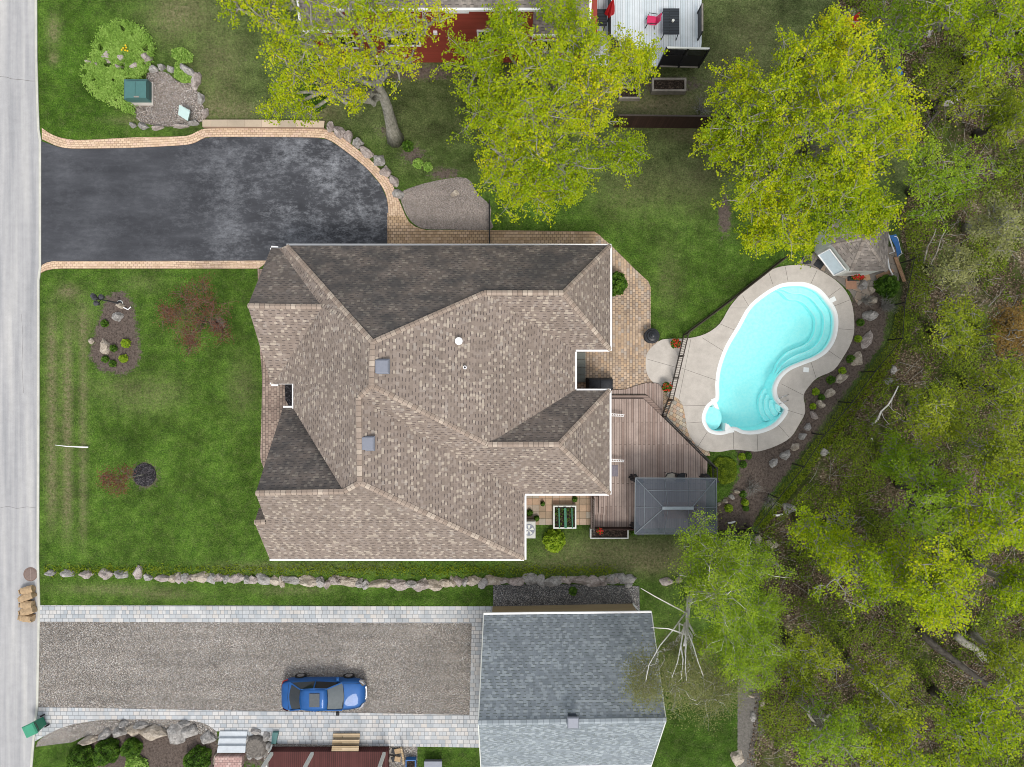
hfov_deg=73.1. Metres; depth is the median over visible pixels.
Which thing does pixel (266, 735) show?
boulder
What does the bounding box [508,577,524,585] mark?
boulder
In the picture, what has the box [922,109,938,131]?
fallen trunk
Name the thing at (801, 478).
rough grass
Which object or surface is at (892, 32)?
deciduous tree
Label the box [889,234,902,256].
pool lounger
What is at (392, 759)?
cardboard heap
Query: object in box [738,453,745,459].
perennial
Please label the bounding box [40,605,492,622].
grey paver walk
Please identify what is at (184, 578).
boulder
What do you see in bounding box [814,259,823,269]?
dark mat
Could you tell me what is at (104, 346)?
boulder
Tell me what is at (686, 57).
privacy screen
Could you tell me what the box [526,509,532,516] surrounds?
shrub
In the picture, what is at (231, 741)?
garden steps
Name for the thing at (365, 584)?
boulder
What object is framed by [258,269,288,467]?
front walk
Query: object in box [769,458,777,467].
boulder
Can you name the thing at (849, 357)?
perennial
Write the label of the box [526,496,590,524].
slab patio
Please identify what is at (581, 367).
back step
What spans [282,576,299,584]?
boulder
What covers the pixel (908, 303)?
undergrowth
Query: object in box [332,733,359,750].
wooden steps
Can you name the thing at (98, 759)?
shrub
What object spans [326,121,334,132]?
boulder
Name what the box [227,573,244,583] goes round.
boulder
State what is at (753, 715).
boulder
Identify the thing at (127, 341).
shrub
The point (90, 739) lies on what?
boulder
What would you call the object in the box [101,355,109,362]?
shrub
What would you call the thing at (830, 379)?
perennial
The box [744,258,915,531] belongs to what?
wire fence
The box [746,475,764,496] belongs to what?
bare bush
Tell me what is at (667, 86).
planter box
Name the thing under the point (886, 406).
bare sapling
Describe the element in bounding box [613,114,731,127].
board fence
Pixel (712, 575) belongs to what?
birch
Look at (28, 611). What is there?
paper yard bag
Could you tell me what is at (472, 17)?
red house
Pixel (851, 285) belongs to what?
wood mat
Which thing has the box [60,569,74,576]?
boulder
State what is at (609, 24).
deck railing
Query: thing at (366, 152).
boulder
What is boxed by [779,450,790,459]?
boulder
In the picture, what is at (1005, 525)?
deciduous tree
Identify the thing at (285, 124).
coping wall
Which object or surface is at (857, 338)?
perennial
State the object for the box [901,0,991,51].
deciduous tree
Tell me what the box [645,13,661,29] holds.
garden chair
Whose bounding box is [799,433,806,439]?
boulder
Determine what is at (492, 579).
boulder
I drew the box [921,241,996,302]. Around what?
deciduous tree
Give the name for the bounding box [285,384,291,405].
entry planter soil
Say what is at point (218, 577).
boulder
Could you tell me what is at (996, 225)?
deciduous tree
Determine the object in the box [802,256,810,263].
dark mat
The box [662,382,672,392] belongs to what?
flower pot
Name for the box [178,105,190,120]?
utility pedestal
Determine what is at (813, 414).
boulder
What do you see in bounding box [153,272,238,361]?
ornamental tree
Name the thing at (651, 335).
fire urn
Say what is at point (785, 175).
deciduous tree
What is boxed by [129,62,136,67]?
boulder
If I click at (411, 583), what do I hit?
boulder
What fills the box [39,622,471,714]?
gravel driveway
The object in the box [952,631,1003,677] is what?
fallen trunk
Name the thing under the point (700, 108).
bare bush
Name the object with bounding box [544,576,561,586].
boulder
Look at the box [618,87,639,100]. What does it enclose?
planter box
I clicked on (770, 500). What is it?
bare bush
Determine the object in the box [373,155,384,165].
boulder
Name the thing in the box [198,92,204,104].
boulder
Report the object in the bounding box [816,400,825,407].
boulder
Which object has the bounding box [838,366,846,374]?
perennial
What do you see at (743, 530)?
panel fence
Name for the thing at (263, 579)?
boulder
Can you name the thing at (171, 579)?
boulder
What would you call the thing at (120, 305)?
boulder
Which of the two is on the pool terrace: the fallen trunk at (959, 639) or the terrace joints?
the terrace joints
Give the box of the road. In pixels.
[0,0,38,766]
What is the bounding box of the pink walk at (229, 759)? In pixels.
[214,753,244,766]
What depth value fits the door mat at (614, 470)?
40.56 m
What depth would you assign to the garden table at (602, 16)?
39.48 m
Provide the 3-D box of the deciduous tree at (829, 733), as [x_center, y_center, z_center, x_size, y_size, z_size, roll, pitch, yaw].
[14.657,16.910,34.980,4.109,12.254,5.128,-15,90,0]
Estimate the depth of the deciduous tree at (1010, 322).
32.35 m
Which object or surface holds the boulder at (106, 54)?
on the ground at (189, 428)
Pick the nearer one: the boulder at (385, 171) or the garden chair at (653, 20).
the garden chair at (653, 20)
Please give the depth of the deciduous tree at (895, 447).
34.54 m
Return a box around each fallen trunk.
[807,695,859,766]
[845,729,878,766]
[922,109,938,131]
[947,92,1019,120]
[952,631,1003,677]
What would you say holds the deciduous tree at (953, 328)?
on the ground at (189, 428)
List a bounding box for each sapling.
[95,463,143,497]
[871,386,900,425]
[923,229,949,263]
[930,230,953,264]
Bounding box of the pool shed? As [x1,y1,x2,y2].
[814,218,888,275]
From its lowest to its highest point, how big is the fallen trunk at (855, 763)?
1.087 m
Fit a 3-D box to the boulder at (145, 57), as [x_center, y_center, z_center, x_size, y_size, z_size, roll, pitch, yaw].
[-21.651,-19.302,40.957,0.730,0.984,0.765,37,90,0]
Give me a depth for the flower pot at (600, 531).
39.88 m
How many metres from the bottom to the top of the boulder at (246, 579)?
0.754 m
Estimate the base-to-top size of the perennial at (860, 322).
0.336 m
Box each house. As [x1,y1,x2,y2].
[247,244,611,560]
[296,0,596,61]
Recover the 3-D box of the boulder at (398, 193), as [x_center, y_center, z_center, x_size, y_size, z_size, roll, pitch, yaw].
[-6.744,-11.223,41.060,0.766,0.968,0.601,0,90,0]
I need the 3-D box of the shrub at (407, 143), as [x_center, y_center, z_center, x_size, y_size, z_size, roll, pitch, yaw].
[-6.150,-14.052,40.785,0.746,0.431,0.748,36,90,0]
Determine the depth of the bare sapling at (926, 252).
39.37 m
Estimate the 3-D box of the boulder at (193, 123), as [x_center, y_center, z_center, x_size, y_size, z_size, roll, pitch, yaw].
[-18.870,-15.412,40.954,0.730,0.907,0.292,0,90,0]
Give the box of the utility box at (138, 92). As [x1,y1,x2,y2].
[124,79,153,105]
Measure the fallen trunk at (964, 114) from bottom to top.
0.875 m
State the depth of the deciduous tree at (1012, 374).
32.03 m
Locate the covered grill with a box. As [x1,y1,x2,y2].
[586,378,612,389]
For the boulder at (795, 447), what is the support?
on the ground at (189, 428)
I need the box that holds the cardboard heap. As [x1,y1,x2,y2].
[389,747,400,762]
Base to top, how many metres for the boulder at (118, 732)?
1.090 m
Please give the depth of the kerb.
40.95 m
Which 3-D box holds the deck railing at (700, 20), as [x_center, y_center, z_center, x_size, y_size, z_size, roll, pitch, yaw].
[10.802,-20.770,39.685,0.090,1.030,1.649,0,90,0]
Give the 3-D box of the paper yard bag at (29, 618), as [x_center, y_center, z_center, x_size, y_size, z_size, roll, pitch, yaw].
[-28.705,13.844,40.782,0.945,0.480,0.464,0,90,0]
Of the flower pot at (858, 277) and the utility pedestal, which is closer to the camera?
the flower pot at (858, 277)
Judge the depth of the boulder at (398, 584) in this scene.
40.83 m
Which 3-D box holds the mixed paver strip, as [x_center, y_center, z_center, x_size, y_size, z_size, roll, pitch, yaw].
[10.056,2.120,41.024,5.415,0.152,1.561,42,90,0]
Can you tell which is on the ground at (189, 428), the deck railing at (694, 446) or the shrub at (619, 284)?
the shrub at (619, 284)
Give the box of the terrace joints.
[648,267,850,448]
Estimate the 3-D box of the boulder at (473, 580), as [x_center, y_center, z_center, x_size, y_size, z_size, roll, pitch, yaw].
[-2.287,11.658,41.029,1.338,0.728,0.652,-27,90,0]
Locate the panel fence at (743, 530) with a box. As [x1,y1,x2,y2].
[717,529,760,535]
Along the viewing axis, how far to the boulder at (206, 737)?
40.74 m
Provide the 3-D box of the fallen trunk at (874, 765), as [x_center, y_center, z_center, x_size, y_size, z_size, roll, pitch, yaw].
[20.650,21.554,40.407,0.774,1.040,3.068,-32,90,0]
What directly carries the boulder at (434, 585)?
on the ground at (189, 428)
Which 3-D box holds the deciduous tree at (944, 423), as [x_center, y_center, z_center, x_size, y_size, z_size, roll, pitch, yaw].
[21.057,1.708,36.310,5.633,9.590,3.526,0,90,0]
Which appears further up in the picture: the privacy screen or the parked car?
the privacy screen
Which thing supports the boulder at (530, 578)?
on the ground at (189, 428)
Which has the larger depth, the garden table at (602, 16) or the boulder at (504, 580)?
the boulder at (504, 580)
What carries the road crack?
on the road
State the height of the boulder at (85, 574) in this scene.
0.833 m
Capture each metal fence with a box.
[489,200,489,243]
[662,399,671,416]
[668,333,689,400]
[684,255,788,333]
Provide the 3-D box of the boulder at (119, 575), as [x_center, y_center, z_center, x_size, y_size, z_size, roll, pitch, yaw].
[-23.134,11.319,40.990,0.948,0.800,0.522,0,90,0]
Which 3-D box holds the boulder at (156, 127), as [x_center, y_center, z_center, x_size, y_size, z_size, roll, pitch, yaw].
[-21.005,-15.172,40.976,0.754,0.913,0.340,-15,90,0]
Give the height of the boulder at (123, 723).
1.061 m
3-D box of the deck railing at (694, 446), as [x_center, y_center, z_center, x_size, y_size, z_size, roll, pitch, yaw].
[10.321,3.396,40.150,0.092,1.060,4.158,-45,90,0]
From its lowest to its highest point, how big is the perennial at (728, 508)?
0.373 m
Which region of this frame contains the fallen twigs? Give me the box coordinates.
[749,0,1023,766]
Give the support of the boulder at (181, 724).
on the ground at (189, 428)
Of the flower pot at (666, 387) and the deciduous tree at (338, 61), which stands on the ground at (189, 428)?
the deciduous tree at (338, 61)
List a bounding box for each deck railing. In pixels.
[592,496,594,534]
[608,0,610,35]
[662,416,716,468]
[697,3,702,40]
[712,467,718,482]
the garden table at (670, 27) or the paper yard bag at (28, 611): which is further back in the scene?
the paper yard bag at (28, 611)
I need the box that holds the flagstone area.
[798,247,898,305]
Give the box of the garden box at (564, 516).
[553,504,575,528]
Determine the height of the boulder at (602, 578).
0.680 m
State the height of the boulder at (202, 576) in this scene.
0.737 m
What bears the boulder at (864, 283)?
on the ground at (189, 428)
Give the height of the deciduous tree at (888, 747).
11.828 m
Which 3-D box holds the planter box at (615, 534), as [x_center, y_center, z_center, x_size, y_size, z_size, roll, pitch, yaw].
[5.720,8.835,40.775,2.242,0.450,0.560,0,90,0]
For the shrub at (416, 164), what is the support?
on the ground at (189, 428)
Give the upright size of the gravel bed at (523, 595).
0.130 m
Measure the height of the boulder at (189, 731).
0.970 m
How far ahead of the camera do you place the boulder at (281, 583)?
40.76 m
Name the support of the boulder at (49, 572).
on the ground at (189, 428)
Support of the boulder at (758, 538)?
on the ground at (189, 428)
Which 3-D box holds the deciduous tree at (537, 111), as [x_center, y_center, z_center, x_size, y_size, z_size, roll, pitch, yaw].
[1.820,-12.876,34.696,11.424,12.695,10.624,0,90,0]
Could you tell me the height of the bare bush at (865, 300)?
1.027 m
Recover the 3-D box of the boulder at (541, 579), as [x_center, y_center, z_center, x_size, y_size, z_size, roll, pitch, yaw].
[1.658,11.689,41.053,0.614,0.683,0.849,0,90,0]
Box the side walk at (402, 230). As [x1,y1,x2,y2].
[387,213,599,243]
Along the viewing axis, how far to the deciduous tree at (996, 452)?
30.73 m
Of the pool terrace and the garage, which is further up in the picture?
the pool terrace
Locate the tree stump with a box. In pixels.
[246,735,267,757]
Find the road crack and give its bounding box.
[0,76,32,508]
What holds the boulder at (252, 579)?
on the ground at (189, 428)
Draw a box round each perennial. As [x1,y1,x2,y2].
[724,504,732,512]
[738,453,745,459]
[739,460,746,467]
[739,490,746,497]
[741,498,748,505]
[742,505,748,511]
[745,451,751,459]
[810,403,816,409]
[812,388,819,395]
[818,394,824,400]
[826,375,835,383]
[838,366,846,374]
[846,355,855,362]
[854,335,862,341]
[856,318,864,325]
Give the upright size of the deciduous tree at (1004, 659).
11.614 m
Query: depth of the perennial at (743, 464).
40.78 m
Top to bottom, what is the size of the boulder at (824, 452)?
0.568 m
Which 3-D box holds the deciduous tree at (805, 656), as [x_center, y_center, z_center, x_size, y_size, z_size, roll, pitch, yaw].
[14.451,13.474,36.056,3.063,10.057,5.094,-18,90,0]
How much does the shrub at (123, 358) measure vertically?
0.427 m
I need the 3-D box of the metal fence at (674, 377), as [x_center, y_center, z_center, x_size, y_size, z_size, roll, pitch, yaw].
[9.733,-0.967,40.370,0.075,1.260,4.013,13,90,0]
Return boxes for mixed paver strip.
[653,382,709,455]
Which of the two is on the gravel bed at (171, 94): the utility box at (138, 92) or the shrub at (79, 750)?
the utility box at (138, 92)
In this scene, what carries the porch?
on the ground at (189, 428)
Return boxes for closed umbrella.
[604,0,614,21]
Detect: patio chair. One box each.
[664,472,675,477]
[676,473,686,477]
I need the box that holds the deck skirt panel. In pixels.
[595,527,633,529]
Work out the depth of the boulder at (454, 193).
40.84 m
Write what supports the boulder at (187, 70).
on the ground at (189, 428)
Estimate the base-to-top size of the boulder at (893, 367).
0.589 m
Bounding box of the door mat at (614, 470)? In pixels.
[611,465,617,475]
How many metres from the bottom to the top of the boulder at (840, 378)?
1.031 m
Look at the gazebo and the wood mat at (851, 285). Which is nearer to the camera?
the gazebo
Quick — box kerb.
[30,0,41,766]
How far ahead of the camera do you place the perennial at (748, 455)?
40.78 m
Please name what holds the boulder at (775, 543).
on the ground at (189, 428)
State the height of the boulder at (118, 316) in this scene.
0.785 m
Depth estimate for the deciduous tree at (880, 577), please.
30.80 m
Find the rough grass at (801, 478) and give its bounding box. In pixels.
[43,305,908,579]
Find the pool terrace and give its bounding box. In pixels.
[646,265,853,451]
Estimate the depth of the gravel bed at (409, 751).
40.97 m
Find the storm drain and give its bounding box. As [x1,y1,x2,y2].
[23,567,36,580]
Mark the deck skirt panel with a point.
(616, 528)
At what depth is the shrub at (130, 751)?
40.45 m
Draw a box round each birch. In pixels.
[612,588,755,744]
[664,505,797,648]
[688,584,796,696]
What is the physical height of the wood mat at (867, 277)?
0.050 m
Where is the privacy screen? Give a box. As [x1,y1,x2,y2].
[657,46,709,67]
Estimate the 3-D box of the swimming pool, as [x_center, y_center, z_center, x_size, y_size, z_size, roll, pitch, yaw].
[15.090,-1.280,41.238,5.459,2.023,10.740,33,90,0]
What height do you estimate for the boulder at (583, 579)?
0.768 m
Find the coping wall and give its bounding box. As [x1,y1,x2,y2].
[202,120,325,128]
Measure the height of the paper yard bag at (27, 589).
0.463 m
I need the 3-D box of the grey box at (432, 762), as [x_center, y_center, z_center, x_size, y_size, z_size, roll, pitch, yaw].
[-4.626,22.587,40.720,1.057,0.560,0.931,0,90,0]
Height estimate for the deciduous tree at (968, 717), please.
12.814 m
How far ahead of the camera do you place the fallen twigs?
40.72 m
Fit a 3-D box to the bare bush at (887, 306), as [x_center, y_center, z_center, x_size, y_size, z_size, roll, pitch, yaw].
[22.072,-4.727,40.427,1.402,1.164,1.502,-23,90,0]
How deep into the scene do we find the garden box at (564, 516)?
40.51 m
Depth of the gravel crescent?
40.97 m
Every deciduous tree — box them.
[215,0,456,147]
[429,0,669,227]
[688,2,932,268]
[776,626,850,710]
[781,687,879,766]
[785,497,861,579]
[808,524,924,626]
[843,646,918,745]
[850,709,942,766]
[858,0,935,67]
[866,427,946,485]
[880,531,986,642]
[885,452,977,546]
[891,383,974,452]
[899,132,1007,232]
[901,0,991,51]
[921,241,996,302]
[923,291,1005,375]
[924,670,1023,766]
[928,30,1010,126]
[943,460,1023,565]
[951,354,1023,423]
[960,0,1023,85]
[961,189,1023,262]
[961,407,1023,492]
[966,626,1023,699]
[967,555,1023,627]
[972,78,1023,147]
[975,301,1023,362]
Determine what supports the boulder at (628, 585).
on the ground at (189, 428)
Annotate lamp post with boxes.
[90,293,122,305]
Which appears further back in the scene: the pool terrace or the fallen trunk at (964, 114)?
the pool terrace
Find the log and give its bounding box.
[400,747,404,764]
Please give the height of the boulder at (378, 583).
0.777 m
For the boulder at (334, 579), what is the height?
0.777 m
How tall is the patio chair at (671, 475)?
0.928 m
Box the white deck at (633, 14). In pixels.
[590,0,701,66]
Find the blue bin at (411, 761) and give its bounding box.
[406,757,416,766]
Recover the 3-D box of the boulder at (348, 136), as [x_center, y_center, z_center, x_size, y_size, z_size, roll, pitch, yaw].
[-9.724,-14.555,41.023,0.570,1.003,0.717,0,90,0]
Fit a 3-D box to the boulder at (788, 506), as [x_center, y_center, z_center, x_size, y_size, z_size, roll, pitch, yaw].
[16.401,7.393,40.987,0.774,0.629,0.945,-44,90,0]
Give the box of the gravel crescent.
[36,719,217,746]
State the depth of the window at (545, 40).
39.20 m
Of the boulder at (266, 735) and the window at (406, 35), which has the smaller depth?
the window at (406, 35)
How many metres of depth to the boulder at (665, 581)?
40.85 m
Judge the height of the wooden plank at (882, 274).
0.060 m
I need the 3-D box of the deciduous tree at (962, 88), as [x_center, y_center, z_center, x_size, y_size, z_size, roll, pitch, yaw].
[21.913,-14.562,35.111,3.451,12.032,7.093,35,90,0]
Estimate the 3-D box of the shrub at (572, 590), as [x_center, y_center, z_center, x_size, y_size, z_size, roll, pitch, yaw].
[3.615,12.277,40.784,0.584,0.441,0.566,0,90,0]
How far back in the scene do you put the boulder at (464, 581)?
40.81 m
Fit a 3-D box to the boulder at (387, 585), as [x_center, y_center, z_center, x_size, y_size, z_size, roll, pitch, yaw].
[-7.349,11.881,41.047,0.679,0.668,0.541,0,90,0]
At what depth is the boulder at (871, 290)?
40.81 m
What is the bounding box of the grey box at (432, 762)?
[424,759,441,766]
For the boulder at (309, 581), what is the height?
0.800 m
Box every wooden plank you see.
[875,269,893,278]
[894,256,905,281]
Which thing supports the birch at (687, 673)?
on the ground at (189, 428)
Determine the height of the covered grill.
1.176 m
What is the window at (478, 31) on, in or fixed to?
in the red house at (472, 17)
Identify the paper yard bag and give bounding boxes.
[17,592,36,602]
[17,614,35,622]
[18,585,35,593]
[18,600,35,608]
[18,605,37,615]
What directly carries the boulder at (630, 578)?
on the ground at (189, 428)
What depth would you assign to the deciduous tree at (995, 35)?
27.70 m
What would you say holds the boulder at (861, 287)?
on the ground at (189, 428)
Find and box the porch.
[261,745,388,766]
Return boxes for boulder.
[44,569,55,575]
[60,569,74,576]
[78,569,93,578]
[78,735,97,745]
[97,728,111,740]
[98,568,112,579]
[100,338,109,354]
[101,51,109,62]
[112,312,123,321]
[112,727,126,737]
[113,570,127,578]
[116,303,124,308]
[118,720,128,727]
[126,725,139,736]
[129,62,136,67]
[129,122,136,127]
[132,565,142,578]
[132,721,148,728]
[138,122,149,129]
[139,725,167,740]
[141,53,152,63]
[143,573,152,580]
[148,65,158,72]
[151,125,163,130]
[154,574,169,581]
[157,64,165,70]
[167,65,174,72]
[167,724,185,744]
[168,574,175,582]
[173,124,188,128]
[174,572,181,583]
[177,721,190,727]
[180,63,193,75]
[181,573,188,583]
[181,725,198,737]
[188,120,198,125]
[191,72,201,89]
[191,571,208,582]
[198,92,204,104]
[200,731,216,743]
[202,108,208,117]
[206,573,215,583]
[214,573,223,581]
[223,574,229,583]
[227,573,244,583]
[244,575,248,583]
[249,575,257,583]
[251,729,260,734]
[255,573,270,584]
[263,731,269,741]
[266,742,272,749]
[270,575,278,585]
[279,575,284,587]
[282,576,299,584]
[299,575,316,586]
[316,576,324,587]
[323,579,330,589]
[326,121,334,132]
[328,575,339,584]
[334,126,345,138]
[340,576,357,586]
[343,130,352,142]
[352,137,363,148]
[355,578,362,587]
[359,146,373,158]
[361,579,369,589]
[368,579,387,587]
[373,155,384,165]
[379,165,391,176]
[383,580,390,588]
[389,175,398,186]
[390,578,409,590]
[392,189,404,198]
[405,580,416,587]
[412,578,428,591]
[427,579,442,590]
[438,579,449,586]
[449,575,455,586]
[450,190,458,196]
[453,576,462,586]
[462,577,467,586]
[467,575,481,585]
[478,577,487,588]
[485,574,501,584]
[500,577,508,583]
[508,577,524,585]
[522,573,537,584]
[537,574,544,587]
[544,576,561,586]
[561,576,576,584]
[572,575,590,584]
[585,575,600,586]
[598,575,606,585]
[605,573,624,584]
[619,574,636,583]
[624,583,632,587]
[659,577,673,585]
[730,749,744,766]
[750,711,756,721]
[755,535,761,546]
[764,540,778,547]
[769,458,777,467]
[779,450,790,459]
[782,503,796,514]
[790,443,798,450]
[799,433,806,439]
[803,423,810,430]
[810,411,817,419]
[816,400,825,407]
[818,448,828,455]
[824,388,835,397]
[835,373,847,383]
[851,351,862,365]
[857,285,864,290]
[860,280,867,288]
[860,330,872,348]
[862,310,878,320]
[868,287,875,293]
[869,296,877,303]
[884,378,892,384]
[889,365,897,373]
[944,92,957,106]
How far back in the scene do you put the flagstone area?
40.95 m
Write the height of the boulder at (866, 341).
0.951 m
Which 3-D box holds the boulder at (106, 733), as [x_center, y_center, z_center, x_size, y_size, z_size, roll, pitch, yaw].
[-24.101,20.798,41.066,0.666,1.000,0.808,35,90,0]
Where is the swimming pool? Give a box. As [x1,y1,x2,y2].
[702,282,837,434]
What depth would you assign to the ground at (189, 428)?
41.00 m
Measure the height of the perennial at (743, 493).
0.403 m
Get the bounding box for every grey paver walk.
[35,707,478,747]
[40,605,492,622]
[470,623,482,718]
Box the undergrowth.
[752,0,1023,766]
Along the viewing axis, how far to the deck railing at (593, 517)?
39.73 m
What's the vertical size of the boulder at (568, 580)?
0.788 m
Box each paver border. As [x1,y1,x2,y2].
[41,261,265,272]
[42,128,404,215]
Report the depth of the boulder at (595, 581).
40.81 m
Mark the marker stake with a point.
(75, 446)
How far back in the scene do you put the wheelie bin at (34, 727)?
39.96 m
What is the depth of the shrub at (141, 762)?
40.75 m
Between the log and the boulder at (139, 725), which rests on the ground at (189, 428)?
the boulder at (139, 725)
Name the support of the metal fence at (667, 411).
on the ground at (189, 428)
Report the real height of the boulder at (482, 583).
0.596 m
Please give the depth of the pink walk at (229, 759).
40.58 m
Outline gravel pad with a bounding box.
[401,177,492,229]
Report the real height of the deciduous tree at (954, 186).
10.652 m
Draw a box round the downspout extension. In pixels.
[271,731,278,743]
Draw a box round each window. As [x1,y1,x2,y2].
[325,34,358,48]
[381,29,420,46]
[477,30,491,41]
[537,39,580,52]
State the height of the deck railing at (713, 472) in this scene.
1.060 m
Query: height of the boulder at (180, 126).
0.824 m
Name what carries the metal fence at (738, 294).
on the ground at (189, 428)
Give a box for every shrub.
[65,744,94,766]
[92,737,120,766]
[100,319,108,326]
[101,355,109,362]
[108,360,116,366]
[109,345,117,351]
[118,354,127,362]
[120,339,131,347]
[120,737,142,759]
[125,755,148,766]
[182,744,211,766]
[299,82,327,111]
[401,140,413,151]
[412,158,423,168]
[423,161,432,172]
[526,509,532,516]
[542,529,565,552]
[568,586,577,595]
[612,271,627,296]
[709,457,738,484]
[872,274,899,298]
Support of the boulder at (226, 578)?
on the ground at (189, 428)
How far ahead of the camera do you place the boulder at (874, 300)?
40.84 m
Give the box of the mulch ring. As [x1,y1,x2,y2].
[133,463,155,485]
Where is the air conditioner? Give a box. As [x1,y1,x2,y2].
[526,519,535,537]
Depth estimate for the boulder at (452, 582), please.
40.78 m
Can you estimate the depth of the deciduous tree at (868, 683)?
31.83 m
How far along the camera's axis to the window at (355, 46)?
39.11 m
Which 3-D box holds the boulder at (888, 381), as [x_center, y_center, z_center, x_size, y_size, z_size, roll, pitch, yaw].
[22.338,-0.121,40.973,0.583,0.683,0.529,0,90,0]
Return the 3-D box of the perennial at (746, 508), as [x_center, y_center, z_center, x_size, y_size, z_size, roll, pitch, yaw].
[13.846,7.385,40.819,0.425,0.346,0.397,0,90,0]
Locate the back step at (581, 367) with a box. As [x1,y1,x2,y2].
[577,352,585,381]
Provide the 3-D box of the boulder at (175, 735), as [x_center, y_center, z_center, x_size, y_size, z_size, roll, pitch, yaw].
[-19.885,20.693,41.039,1.203,0.957,1.356,0,90,0]
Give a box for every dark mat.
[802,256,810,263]
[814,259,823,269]
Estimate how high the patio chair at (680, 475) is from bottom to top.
0.928 m
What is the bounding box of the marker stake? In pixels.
[57,445,87,447]
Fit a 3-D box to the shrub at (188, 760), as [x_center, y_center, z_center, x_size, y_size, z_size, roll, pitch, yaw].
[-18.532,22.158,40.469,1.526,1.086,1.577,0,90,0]
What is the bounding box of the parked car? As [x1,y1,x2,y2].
[281,673,366,715]
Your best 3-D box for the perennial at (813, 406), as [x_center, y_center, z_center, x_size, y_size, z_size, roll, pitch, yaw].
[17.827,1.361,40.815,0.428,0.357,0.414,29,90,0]
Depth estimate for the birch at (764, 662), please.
33.05 m
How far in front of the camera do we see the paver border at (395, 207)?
40.95 m
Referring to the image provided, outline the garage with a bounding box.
[478,603,666,766]
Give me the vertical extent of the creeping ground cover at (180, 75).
0.249 m
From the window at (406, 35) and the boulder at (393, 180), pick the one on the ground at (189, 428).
the boulder at (393, 180)
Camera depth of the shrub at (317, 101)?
40.14 m
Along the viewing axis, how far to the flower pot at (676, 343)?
40.41 m
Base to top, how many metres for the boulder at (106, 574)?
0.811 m
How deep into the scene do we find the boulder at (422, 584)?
40.76 m
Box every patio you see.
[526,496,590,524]
[575,236,657,389]
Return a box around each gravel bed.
[133,71,205,126]
[264,744,416,766]
[493,584,639,610]
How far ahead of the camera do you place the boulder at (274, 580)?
40.84 m
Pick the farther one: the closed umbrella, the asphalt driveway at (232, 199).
the asphalt driveway at (232, 199)
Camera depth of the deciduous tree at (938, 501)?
30.90 m
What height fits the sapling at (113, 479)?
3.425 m
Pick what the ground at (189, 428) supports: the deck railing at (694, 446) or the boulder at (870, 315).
the boulder at (870, 315)
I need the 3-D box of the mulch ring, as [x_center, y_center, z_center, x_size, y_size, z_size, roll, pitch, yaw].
[-21.800,5.417,40.965,1.400,0.110,1.400,0,90,0]
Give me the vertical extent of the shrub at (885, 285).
1.087 m
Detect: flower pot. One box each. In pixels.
[596,527,603,534]
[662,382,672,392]
[670,338,680,348]
[847,274,864,280]
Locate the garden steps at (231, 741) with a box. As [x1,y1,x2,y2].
[217,731,247,752]
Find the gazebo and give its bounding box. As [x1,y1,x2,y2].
[628,473,718,534]
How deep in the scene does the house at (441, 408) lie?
35.56 m
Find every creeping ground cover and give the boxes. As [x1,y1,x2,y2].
[79,17,156,116]
[171,46,193,82]
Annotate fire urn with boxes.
[643,328,659,343]
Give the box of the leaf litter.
[747,0,1023,766]
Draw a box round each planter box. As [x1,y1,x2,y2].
[589,528,628,538]
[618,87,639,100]
[650,78,685,94]
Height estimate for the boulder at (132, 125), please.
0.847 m
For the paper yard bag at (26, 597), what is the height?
0.487 m
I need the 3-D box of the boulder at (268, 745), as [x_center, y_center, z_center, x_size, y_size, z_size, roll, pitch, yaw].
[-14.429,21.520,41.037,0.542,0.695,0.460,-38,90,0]
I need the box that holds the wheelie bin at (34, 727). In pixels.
[22,714,49,737]
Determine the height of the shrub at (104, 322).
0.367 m
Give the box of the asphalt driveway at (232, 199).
[41,137,387,264]
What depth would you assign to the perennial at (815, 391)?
40.78 m
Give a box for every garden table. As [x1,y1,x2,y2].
[597,9,606,30]
[660,8,678,40]
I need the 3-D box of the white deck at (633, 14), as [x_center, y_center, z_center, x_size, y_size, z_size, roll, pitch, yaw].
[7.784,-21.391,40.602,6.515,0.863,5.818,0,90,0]
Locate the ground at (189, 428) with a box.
[33,0,1023,766]
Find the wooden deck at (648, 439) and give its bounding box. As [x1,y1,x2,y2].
[591,383,707,528]
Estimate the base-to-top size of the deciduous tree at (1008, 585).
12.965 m
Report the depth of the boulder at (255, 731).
40.80 m
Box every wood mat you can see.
[845,279,856,288]
[863,274,870,280]
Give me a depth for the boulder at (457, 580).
40.79 m
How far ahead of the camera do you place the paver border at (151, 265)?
40.95 m
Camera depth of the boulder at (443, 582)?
40.84 m
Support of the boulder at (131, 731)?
on the ground at (189, 428)
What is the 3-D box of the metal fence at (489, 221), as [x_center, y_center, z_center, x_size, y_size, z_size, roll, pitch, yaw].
[-1.317,-9.317,40.370,0.060,1.260,2.460,0,90,0]
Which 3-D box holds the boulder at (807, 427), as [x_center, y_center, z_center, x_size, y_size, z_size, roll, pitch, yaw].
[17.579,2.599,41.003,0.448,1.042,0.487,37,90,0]
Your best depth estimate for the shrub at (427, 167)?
40.76 m
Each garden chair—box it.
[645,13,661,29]
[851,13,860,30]
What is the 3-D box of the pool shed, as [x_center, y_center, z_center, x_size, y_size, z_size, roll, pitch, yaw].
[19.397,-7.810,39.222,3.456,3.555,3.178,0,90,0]
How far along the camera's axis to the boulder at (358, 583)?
40.78 m
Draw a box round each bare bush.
[691,94,711,114]
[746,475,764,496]
[756,494,777,511]
[859,294,881,307]
[881,296,897,316]

